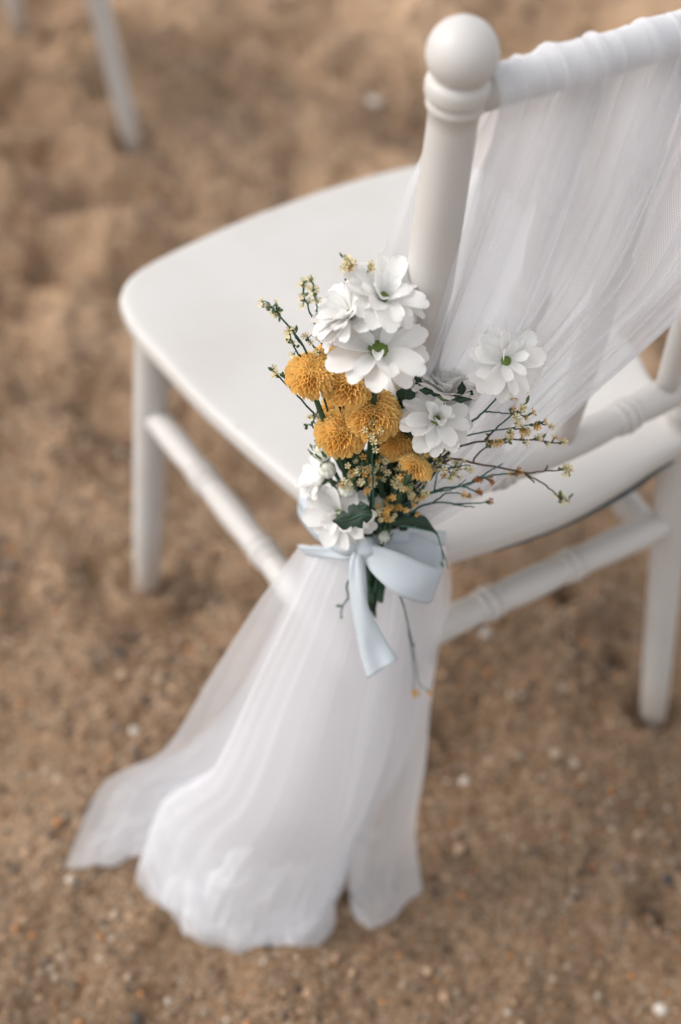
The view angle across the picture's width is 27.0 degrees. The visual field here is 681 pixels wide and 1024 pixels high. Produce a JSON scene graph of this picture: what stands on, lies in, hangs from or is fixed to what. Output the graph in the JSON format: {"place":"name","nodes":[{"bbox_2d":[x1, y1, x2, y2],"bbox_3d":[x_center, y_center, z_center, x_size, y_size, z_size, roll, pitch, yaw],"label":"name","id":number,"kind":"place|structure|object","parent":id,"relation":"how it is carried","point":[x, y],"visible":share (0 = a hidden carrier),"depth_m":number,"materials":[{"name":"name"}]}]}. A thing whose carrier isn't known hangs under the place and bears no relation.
{"place":"outdoors","nodes":[
{"label":"outdoors","id":0,"kind":"place"},
{"bbox_2d":[0,0,680,1023],"bbox_3d":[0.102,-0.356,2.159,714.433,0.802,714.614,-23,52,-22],"label":"sand ground","id":1,"kind":"structure","parent":0,"point":[100,170],"depth_m":1.68,"materials":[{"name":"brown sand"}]},
{"bbox_2d":[5,0,143,154],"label":"spindle back chair","id":2,"kind":"object","parent":1,"relation":"on","point":[103,23],"visible":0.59,"depth_m":2.26,"materials":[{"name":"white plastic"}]},
{"bbox_2d":[115,649,123,657],"bbox_3d":[-0.257,0.164,1.652,0.010,0.008,0.013,-25,53,-24],"label":"pebble","id":3,"kind":"object","parent":1,"relation":"on","point":[119,653],"visible":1,"depth_m":1.65,"materials":[{"name":"stone"}]},
{"bbox_2d":[129,726,138,734],"bbox_3d":[-0.229,0.243,1.579,0.013,0.008,0.010,-18,51,-19],"label":"pebble","id":4,"kind":"object","parent":1,"relation":"on","point":[134,730],"visible":1,"depth_m":1.58,"materials":[{"name":"stone"}]},
{"bbox_2d":[130,1011,141,1023],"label":"pebble","id":5,"kind":"object","parent":1,"relation":"on","point":[136,1017],"visible":1,"depth_m":1.36,"materials":[{"name":"stone"}]},
{"bbox_2d":[366,96,380,106],"bbox_3d":[0.056,-0.694,2.405,0.028,0.016,0.022,-4,48,-6],"label":"pebble","id":6,"kind":"object","parent":1,"relation":"on","point":[372,101],"visible":1,"depth_m":2.40,"materials":[{"name":"stone"}]},
{"bbox_2d":[120,14,680,896],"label":"spindle back chair","id":7,"kind":"object","parent":1,"relation":"on","point":[208,336],"visible":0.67,"depth_m":1.32,"materials":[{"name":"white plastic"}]},
{"bbox_2d":[65,9,680,953],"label":"tulle drape","id":8,"kind":"object","parent":7,"relation":"hanging from","point":[273,855],"visible":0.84,"depth_m":1.17,"materials":[{"name":"white fabric"}]},
{"bbox_2d":[268,365,319,417],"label":"floret sprig","id":9,"kind":"object","parent":8,"relation":"attached to","point":[276,375],"visible":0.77,"depth_m":0.99,"materials":[{"name":"beige plant"}]},
{"bbox_2d":[257,296,343,476],"bbox_3d":[-0.026,-0.084,1.005,0.066,0.176,0.013,-6,48,-8],"label":"floret sprig","id":10,"kind":"object","parent":8,"relation":"attached to","point":[278,311],"visible":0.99,"depth_m":0.96,"materials":[{"name":"beige plant"}]},
{"bbox_2d":[296,275,323,349],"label":"floret sprig","id":11,"kind":"object","parent":8,"relation":"attached to","point":[313,291],"visible":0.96,"depth_m":0.94,"materials":[{"name":"beige plant"}]},
{"bbox_2d":[301,332,326,356],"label":"floret sprig","id":12,"kind":"object","parent":8,"relation":"attached to","point":[305,335],"visible":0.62,"depth_m":0.97,"materials":[{"name":"beige plant"}]},
{"bbox_2d":[303,412,341,471],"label":"floret sprig","id":13,"kind":"object","parent":8,"relation":"attached to","point":[312,417],"visible":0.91,"depth_m":1.02,"materials":[{"name":"beige plant"}]},
{"bbox_2d":[307,439,341,482],"bbox_3d":[0.007,-0.012,1.065,0.018,0.109,0.017,-20,39,16],"label":"flower bud","id":14,"kind":"object","parent":8,"relation":"attached to","point":[320,455],"visible":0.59,"depth_m":1.03,"materials":[{"name":"white plant"}]},
{"bbox_2d":[318,460,336,489],"bbox_3d":[0.001,-0.006,1.072,0.016,0.101,0.019,-30,54,-7],"label":"flower bud","id":15,"kind":"object","parent":8,"relation":"attached to","point":[327,469],"visible":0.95,"depth_m":1.03,"materials":[{"name":"white plant"}]},
{"bbox_2d":[313,407,366,473],"bbox_3d":[-0.002,-0.020,1.055,0.039,0.136,0.039,36,55,27],"label":"yellow pompon","id":16,"kind":"object","parent":8,"relation":"attached to","point":[335,436],"visible":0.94,"depth_m":1.01,"materials":[{"name":"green plant"}]},
{"bbox_2d":[336,579,348,618],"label":"floret sprig","id":17,"kind":"object","parent":8,"relation":"attached to","point":[343,604],"visible":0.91,"depth_m":1.12,"materials":[{"name":"grey plant"}]},
{"bbox_2d":[338,482,355,497],"bbox_3d":[0.015,0.001,1.079,0.037,0.078,0.014,39,75,16],"label":"flower bud","id":18,"kind":"object","parent":8,"relation":"attached to","point":[343,492],"visible":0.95,"depth_m":1.05,"materials":[{"name":"white plant"}]},
{"bbox_2d":[338,468,362,491],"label":"floret sprig","id":19,"kind":"object","parent":8,"relation":"attached to","point":[351,475],"visible":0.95,"depth_m":1.04,"materials":[{"name":"beige plant"}]},
{"bbox_2d":[339,252,375,280],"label":"floret sprig","id":20,"kind":"object","parent":8,"relation":"attached to","point":[348,264],"visible":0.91,"depth_m":0.92,"materials":[{"name":"beige plant"}]},
{"bbox_2d":[352,454,363,490],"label":"leaf","id":21,"kind":"object","parent":8,"relation":"attached to","point":[361,488],"visible":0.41,"depth_m":1.05,"materials":[{"name":"green plant"}]},
{"bbox_2d":[351,453,366,536],"bbox_3d":[0.015,-0.015,1.068,0.022,0.102,0.010,17,49,13],"label":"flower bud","id":22,"kind":"object","parent":8,"relation":"attached to","point":[352,460],"visible":0.03,"depth_m":1.05,"materials":[{"name":"plant"}]},
{"bbox_2d":[344,453,380,507],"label":"floret sprig","id":23,"kind":"object","parent":8,"relation":"attached to","point":[365,469],"visible":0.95,"depth_m":1.03,"materials":[{"name":"beige plant"}]},
{"bbox_2d":[297,489,445,678],"bbox_3d":[0.018,0.051,1.110,0.123,0.094,0.126,7,47,4],"label":"blue ribbon","id":24,"kind":"object","parent":8,"relation":"attached to","point":[406,565],"visible":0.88,"depth_m":1.09,"materials":[{"name":"fabric"}]},
{"bbox_2d":[295,452,337,500],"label":"white daisy","id":25,"kind":"object","parent":24,"relation":"in","point":[310,474],"visible":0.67,"depth_m":1.07,"materials":[{"name":"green plant"}]},
{"bbox_2d":[284,351,371,536],"bbox_3d":[-0.009,-0.037,1.031,0.070,0.178,0.037,21,50,16],"label":"yellow pompon","id":26,"kind":"object","parent":24,"relation":"attached to","point":[309,375],"visible":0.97,"depth_m":0.97,"materials":[{"name":"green plant"}]},
{"bbox_2d":[302,482,377,549],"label":"white daisy","id":27,"kind":"object","parent":24,"relation":"in","point":[324,509],"visible":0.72,"depth_m":1.07,"materials":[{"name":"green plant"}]},
{"bbox_2d":[348,501,368,527],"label":"leaf","id":28,"kind":"object","parent":27,"relation":"attached to","point":[363,505],"visible":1,"depth_m":1.04,"materials":[{"name":"green plant"}]},
{"bbox_2d":[310,280,386,524],"bbox_3d":[0.004,-0.062,1.014,0.062,0.246,0.053,36,55,27],"label":"white daisy","id":29,"kind":"object","parent":24,"relation":"in","point":[334,318],"visible":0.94,"depth_m":0.94,"materials":[{"name":"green plant"}]},
{"bbox_2d":[321,398,382,531],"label":"sprig","id":30,"kind":"object","parent":24,"relation":"attached to","point":[329,405],"visible":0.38,"depth_m":1.02,"materials":[{"name":"plant"}]},
{"bbox_2d":[321,372,383,526],"bbox_3d":[0.010,-0.041,1.043,0.056,0.174,0.039,-13,49,-15],"label":"yellow pompon","id":31,"kind":"object","parent":24,"relation":"attached to","point":[344,391],"visible":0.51,"depth_m":0.98,"materials":[{"name":"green plant"}]},
{"bbox_2d":[377,430,415,530],"bbox_3d":[0.040,-0.024,1.065,0.035,0.115,0.031,-11,49,-13],"label":"yellow pompon","id":32,"kind":"object","parent":24,"relation":"attached to","point":[395,447],"visible":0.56,"depth_m":1.03,"materials":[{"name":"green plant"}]},
{"bbox_2d":[399,512,419,530],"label":"leaf","id":33,"kind":"object","parent":24,"relation":"attached to","point":[406,528],"visible":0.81,"depth_m":1.09,"materials":[{"name":"green plant"}]},
{"bbox_2d":[399,596,432,698],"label":"floret sprig","id":34,"kind":"object","parent":24,"relation":"hanging from","point":[416,690],"visible":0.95,"depth_m":1.16,"materials":[{"name":"green plant"}]},
{"bbox_2d":[372,369,478,533],"bbox_3d":[0.061,-0.042,1.050,0.072,0.176,0.042,12,48,8],"label":"white daisy","id":35,"kind":"object","parent":24,"relation":"attached to","point":[446,383],"visible":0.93,"depth_m":0.99,"materials":[{"name":"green plant"}]},
{"bbox_2d":[414,376,422,385],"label":"leaf","id":36,"kind":"object","parent":35,"relation":"attached to","point":[417,379],"visible":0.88,"depth_m":0.98,"materials":[{"name":"green plant"}]},
{"bbox_2d":[419,387,439,396],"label":"leaf","id":37,"kind":"object","parent":35,"relation":"attached to","point":[425,391],"visible":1,"depth_m":0.99,"materials":[{"name":"green plant"}]},
{"bbox_2d":[452,381,465,400],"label":"leaf","id":38,"kind":"object","parent":35,"relation":"attached to","point":[461,388],"visible":1,"depth_m":0.98,"materials":[{"name":"green plant"}]},
{"bbox_2d":[455,390,473,402],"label":"leaf","id":39,"kind":"object","parent":35,"relation":"attached to","point":[462,399],"visible":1,"depth_m":0.99,"materials":[{"name":"green plant"}]},
{"bbox_2d":[395,389,472,500],"bbox_3d":[0.055,-0.036,1.058,0.056,0.162,0.060,-3,66,-13],"label":"white daisy","id":40,"kind":"object","parent":24,"relation":"in","point":[435,426],"visible":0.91,"depth_m":0.99,"materials":[{"name":"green plant"}]},
{"bbox_2d":[396,388,415,429],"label":"leaf","id":41,"kind":"object","parent":40,"relation":"attached to","point":[402,394],"visible":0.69,"depth_m":1.00,"materials":[{"name":"green plant"}]},
{"bbox_2d":[387,514,437,533],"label":"leaf","id":42,"kind":"object","parent":40,"relation":"attached to","point":[421,521],"visible":1,"depth_m":1.07,"materials":[{"name":"green plant"}]},
{"bbox_2d":[366,567,377,617],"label":"leaf","id":43,"kind":"object","parent":8,"relation":"attached to","point":[372,606],"visible":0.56,"depth_m":1.13,"materials":[{"name":"green plant"}]},
{"bbox_2d":[361,418,383,521],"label":"floret sprig","id":44,"kind":"object","parent":8,"relation":"attached to","point":[377,430],"visible":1,"depth_m":0.99,"materials":[{"name":"beige plant"}]},
{"bbox_2d":[344,389,402,509],"bbox_3d":[0.021,-0.026,1.048,0.041,0.158,0.040,32,54,24],"label":"yellow pompon","id":45,"kind":"object","parent":8,"relation":"attached to","point":[384,412],"visible":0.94,"depth_m":0.99,"materials":[{"name":"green plant"}]},
{"bbox_2d":[353,449,396,602],"bbox_3d":[0.023,0.011,1.081,0.038,0.114,0.062,11,48,8],"label":"stem bundle","id":46,"kind":"object","parent":8,"relation":"attached to","point":[375,586],"visible":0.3,"depth_m":1.10,"materials":[{"name":"green plant"}]},
{"bbox_2d":[312,344,351,469],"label":"sprig","id":47,"kind":"object","parent":46,"relation":"in","point":[319,347],"visible":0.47,"depth_m":0.99,"materials":[{"name":"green plant"}]},
{"bbox_2d":[361,474,385,507],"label":"floret sprig","id":48,"kind":"object","parent":46,"relation":"attached to","point":[369,482],"visible":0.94,"depth_m":1.04,"materials":[{"name":"beige plant"}]},
{"bbox_2d":[325,313,428,487],"bbox_3d":[0.020,-0.060,1.032,0.072,0.226,0.072,7,60,2],"label":"white daisy","id":49,"kind":"object","parent":46,"relation":"in","point":[376,359],"visible":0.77,"depth_m":0.94,"materials":[{"name":"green plant"}]},
{"bbox_2d":[333,504,371,529],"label":"leaf","id":50,"kind":"object","parent":49,"relation":"attached to","point":[355,515],"visible":1,"depth_m":1.04,"materials":[{"name":"green plant"}]},
{"bbox_2d":[370,493,385,508],"bbox_3d":[0.026,0.006,1.088,0.012,0.061,0.018,-31,56,-27],"label":"flower bud","id":51,"kind":"object","parent":46,"relation":"attached to","point":[378,500],"visible":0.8,"depth_m":1.07,"materials":[{"name":"white plant"}]},
{"bbox_2d":[413,319,546,484],"bbox_3d":[0.085,-0.043,1.029,0.106,0.217,0.049,-11,49,-12],"label":"white daisy","id":52,"kind":"object","parent":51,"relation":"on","point":[506,368],"visible":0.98,"depth_m":0.97,"materials":[{"name":"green plant"}]},
{"bbox_2d":[342,253,429,392],"bbox_3d":[0.025,-0.066,1.018,0.056,0.264,0.055,-32,56,-28],"label":"white daisy","id":53,"kind":"object","parent":46,"relation":"on","point":[391,294],"visible":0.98,"depth_m":0.93,"materials":[{"name":"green plant"}]},
{"bbox_2d":[387,452,432,529],"bbox_3d":[0.051,-0.005,1.063,0.025,0.112,0.037,-13,49,-14],"label":"yellow pompon","id":54,"kind":"object","parent":46,"relation":"in","point":[416,466],"visible":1,"depth_m":1.02,"materials":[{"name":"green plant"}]},
{"bbox_2d":[399,463,523,514],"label":"floret sprig","id":55,"kind":"object","parent":46,"relation":"in","point":[478,479],"visible":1,"depth_m":1.05,"materials":[{"name":"brown plant"}]},
{"bbox_2d":[430,398,536,480],"bbox_3d":[0.104,-0.052,1.025,0.072,0.098,0.018,-2,47,-5],"label":"floret sprig","id":56,"kind":"object","parent":46,"relation":"in","point":[518,422],"visible":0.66,"depth_m":1.01,"materials":[{"name":"plant"}]},
{"bbox_2d":[430,395,555,462],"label":"floret sprig","id":57,"kind":"object","parent":46,"relation":"in","point":[525,431],"visible":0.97,"depth_m":1.02,"materials":[{"name":"beige plant"}]},
{"bbox_2d":[414,458,573,506],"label":"floret sprig","id":58,"kind":"object","parent":46,"relation":"in","point":[566,468],"visible":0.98,"depth_m":1.04,"materials":[{"name":"brown plant"}]},
{"bbox_2d":[433,432,567,465],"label":"floret sprig","id":59,"kind":"object","parent":46,"relation":"in","point":[489,443],"visible":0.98,"depth_m":1.02,"materials":[{"name":"brown plant"}]},
{"bbox_2d":[374,455,388,494],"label":"floret sprig","id":60,"kind":"object","parent":8,"relation":"attached to","point":[383,461],"visible":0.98,"depth_m":1.04,"materials":[{"name":"plant"}]},
{"bbox_2d":[375,465,392,493],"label":"leaf","id":61,"kind":"object","parent":8,"relation":"attached to","point":[386,485],"visible":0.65,"depth_m":1.06,"materials":[{"name":"green plant"}]},
{"bbox_2d":[376,526,392,546],"bbox_3d":[0.033,0.024,1.089,0.014,0.035,0.019,24,58,8],"label":"flower bud","id":62,"kind":"object","parent":8,"relation":"attached to","point":[383,537],"visible":0.96,"depth_m":1.07,"materials":[{"name":"white plant"}]},
{"bbox_2d":[374,500,397,530],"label":"floret sprig","id":63,"kind":"object","parent":8,"relation":"attached to","point":[384,516],"visible":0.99,"depth_m":1.06,"materials":[{"name":"beige plant"}]},
{"bbox_2d":[383,493,402,515],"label":"floret sprig","id":64,"kind":"object","parent":8,"relation":"attached to","point":[389,507],"visible":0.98,"depth_m":1.05,"materials":[{"name":"yellow plant"}]},
{"bbox_2d":[386,461,402,478],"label":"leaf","id":65,"kind":"object","parent":8,"relation":"attached to","point":[395,464],"visible":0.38,"depth_m":1.06,"materials":[{"name":"green plant"}]},
{"bbox_2d":[377,465,413,530],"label":"floret sprig","id":66,"kind":"object","parent":8,"relation":"attached to","point":[398,480],"visible":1,"depth_m":1.03,"materials":[{"name":"beige plant"}]},
{"bbox_2d":[379,481,430,529],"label":"floret sprig","id":67,"kind":"object","parent":8,"relation":"attached to","point":[413,495],"visible":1,"depth_m":1.05,"materials":[{"name":"beige plant"}]},
{"bbox_2d":[399,400,412,440],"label":"leaf","id":68,"kind":"object","parent":8,"relation":"attached to","point":[409,435],"visible":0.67,"depth_m":1.02,"materials":[{"name":"green plant"}]},
{"bbox_2d":[396,480,416,514],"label":"leaf","id":69,"kind":"object","parent":8,"relation":"attached to","point":[405,500],"visible":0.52,"depth_m":1.08,"materials":[{"name":"plant"}]},
{"bbox_2d":[389,452,430,511],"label":"floret sprig","id":70,"kind":"object","parent":8,"relation":"attached to","point":[427,454],"visible":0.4,"depth_m":1.02,"materials":[{"name":"beige plant"}]},
{"bbox_2d":[400,525,448,567],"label":"floret sprig","id":71,"kind":"object","parent":8,"relation":"hanging from","point":[442,564],"visible":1,"depth_m":1.07,"materials":[{"name":"plant"}]},
{"bbox_2d":[400,449,451,503],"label":"floret sprig","id":72,"kind":"object","parent":8,"relation":"attached to","point":[437,460],"visible":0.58,"depth_m":1.03,"materials":[{"name":"beige plant"}]},
{"bbox_2d":[422,458,474,491],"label":"floret sprig","id":73,"kind":"object","parent":8,"relation":"attached to","point":[453,474],"visible":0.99,"depth_m":1.04,"materials":[{"name":"beige plant"}]},
{"bbox_2d":[403,480,493,515],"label":"floret sprig","id":74,"kind":"object","parent":8,"relation":"attached to","point":[463,495],"visible":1,"depth_m":1.06,"materials":[{"name":"plant"}]},
{"bbox_2d":[454,843,463,853],"bbox_3d":[0.124,0.353,1.489,0.011,0.008,0.013,18,49,13],"label":"pebble","id":75,"kind":"object","parent":1,"relation":"on","point":[458,848],"visible":1,"depth_m":1.49,"materials":[{"name":"beige stone"}]},
{"bbox_2d":[459,777,469,784],"bbox_3d":[0.136,0.295,1.554,0.012,0.008,0.010,-20,51,-20],"label":"pebble","id":76,"kind":"object","parent":1,"relation":"on","point":[464,780],"visible":1,"depth_m":1.55,"materials":[{"name":"stone"}]},
{"bbox_2d":[479,629,490,637],"bbox_3d":[0.172,0.144,1.688,0.015,0.009,0.012,9,48,6],"label":"pebble","id":77,"kind":"object","parent":1,"relation":"on","point":[485,633],"visible":1,"depth_m":1.68,"materials":[{"name":"stone"}]},
{"bbox_2d":[653,1003,667,1015],"bbox_3d":[0.314,0.487,1.392,0.016,0.010,0.013,-7,48,-9],"label":"pebble","id":78,"kind":"object","parent":1,"relation":"on","point":[659,1009],"visible":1,"depth_m":1.39,"materials":[{"name":"stone"}]},
{"bbox_2d":[661,874,673,885],"bbox_3d":[0.340,0.381,1.475,0.013,0.010,0.017,30,53,23],"label":"pebble","id":79,"kind":"object","parent":1,"relation":"on","point":[667,879],"visible":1,"depth_m":1.47,"materials":[{"name":"stone"}]}
]}

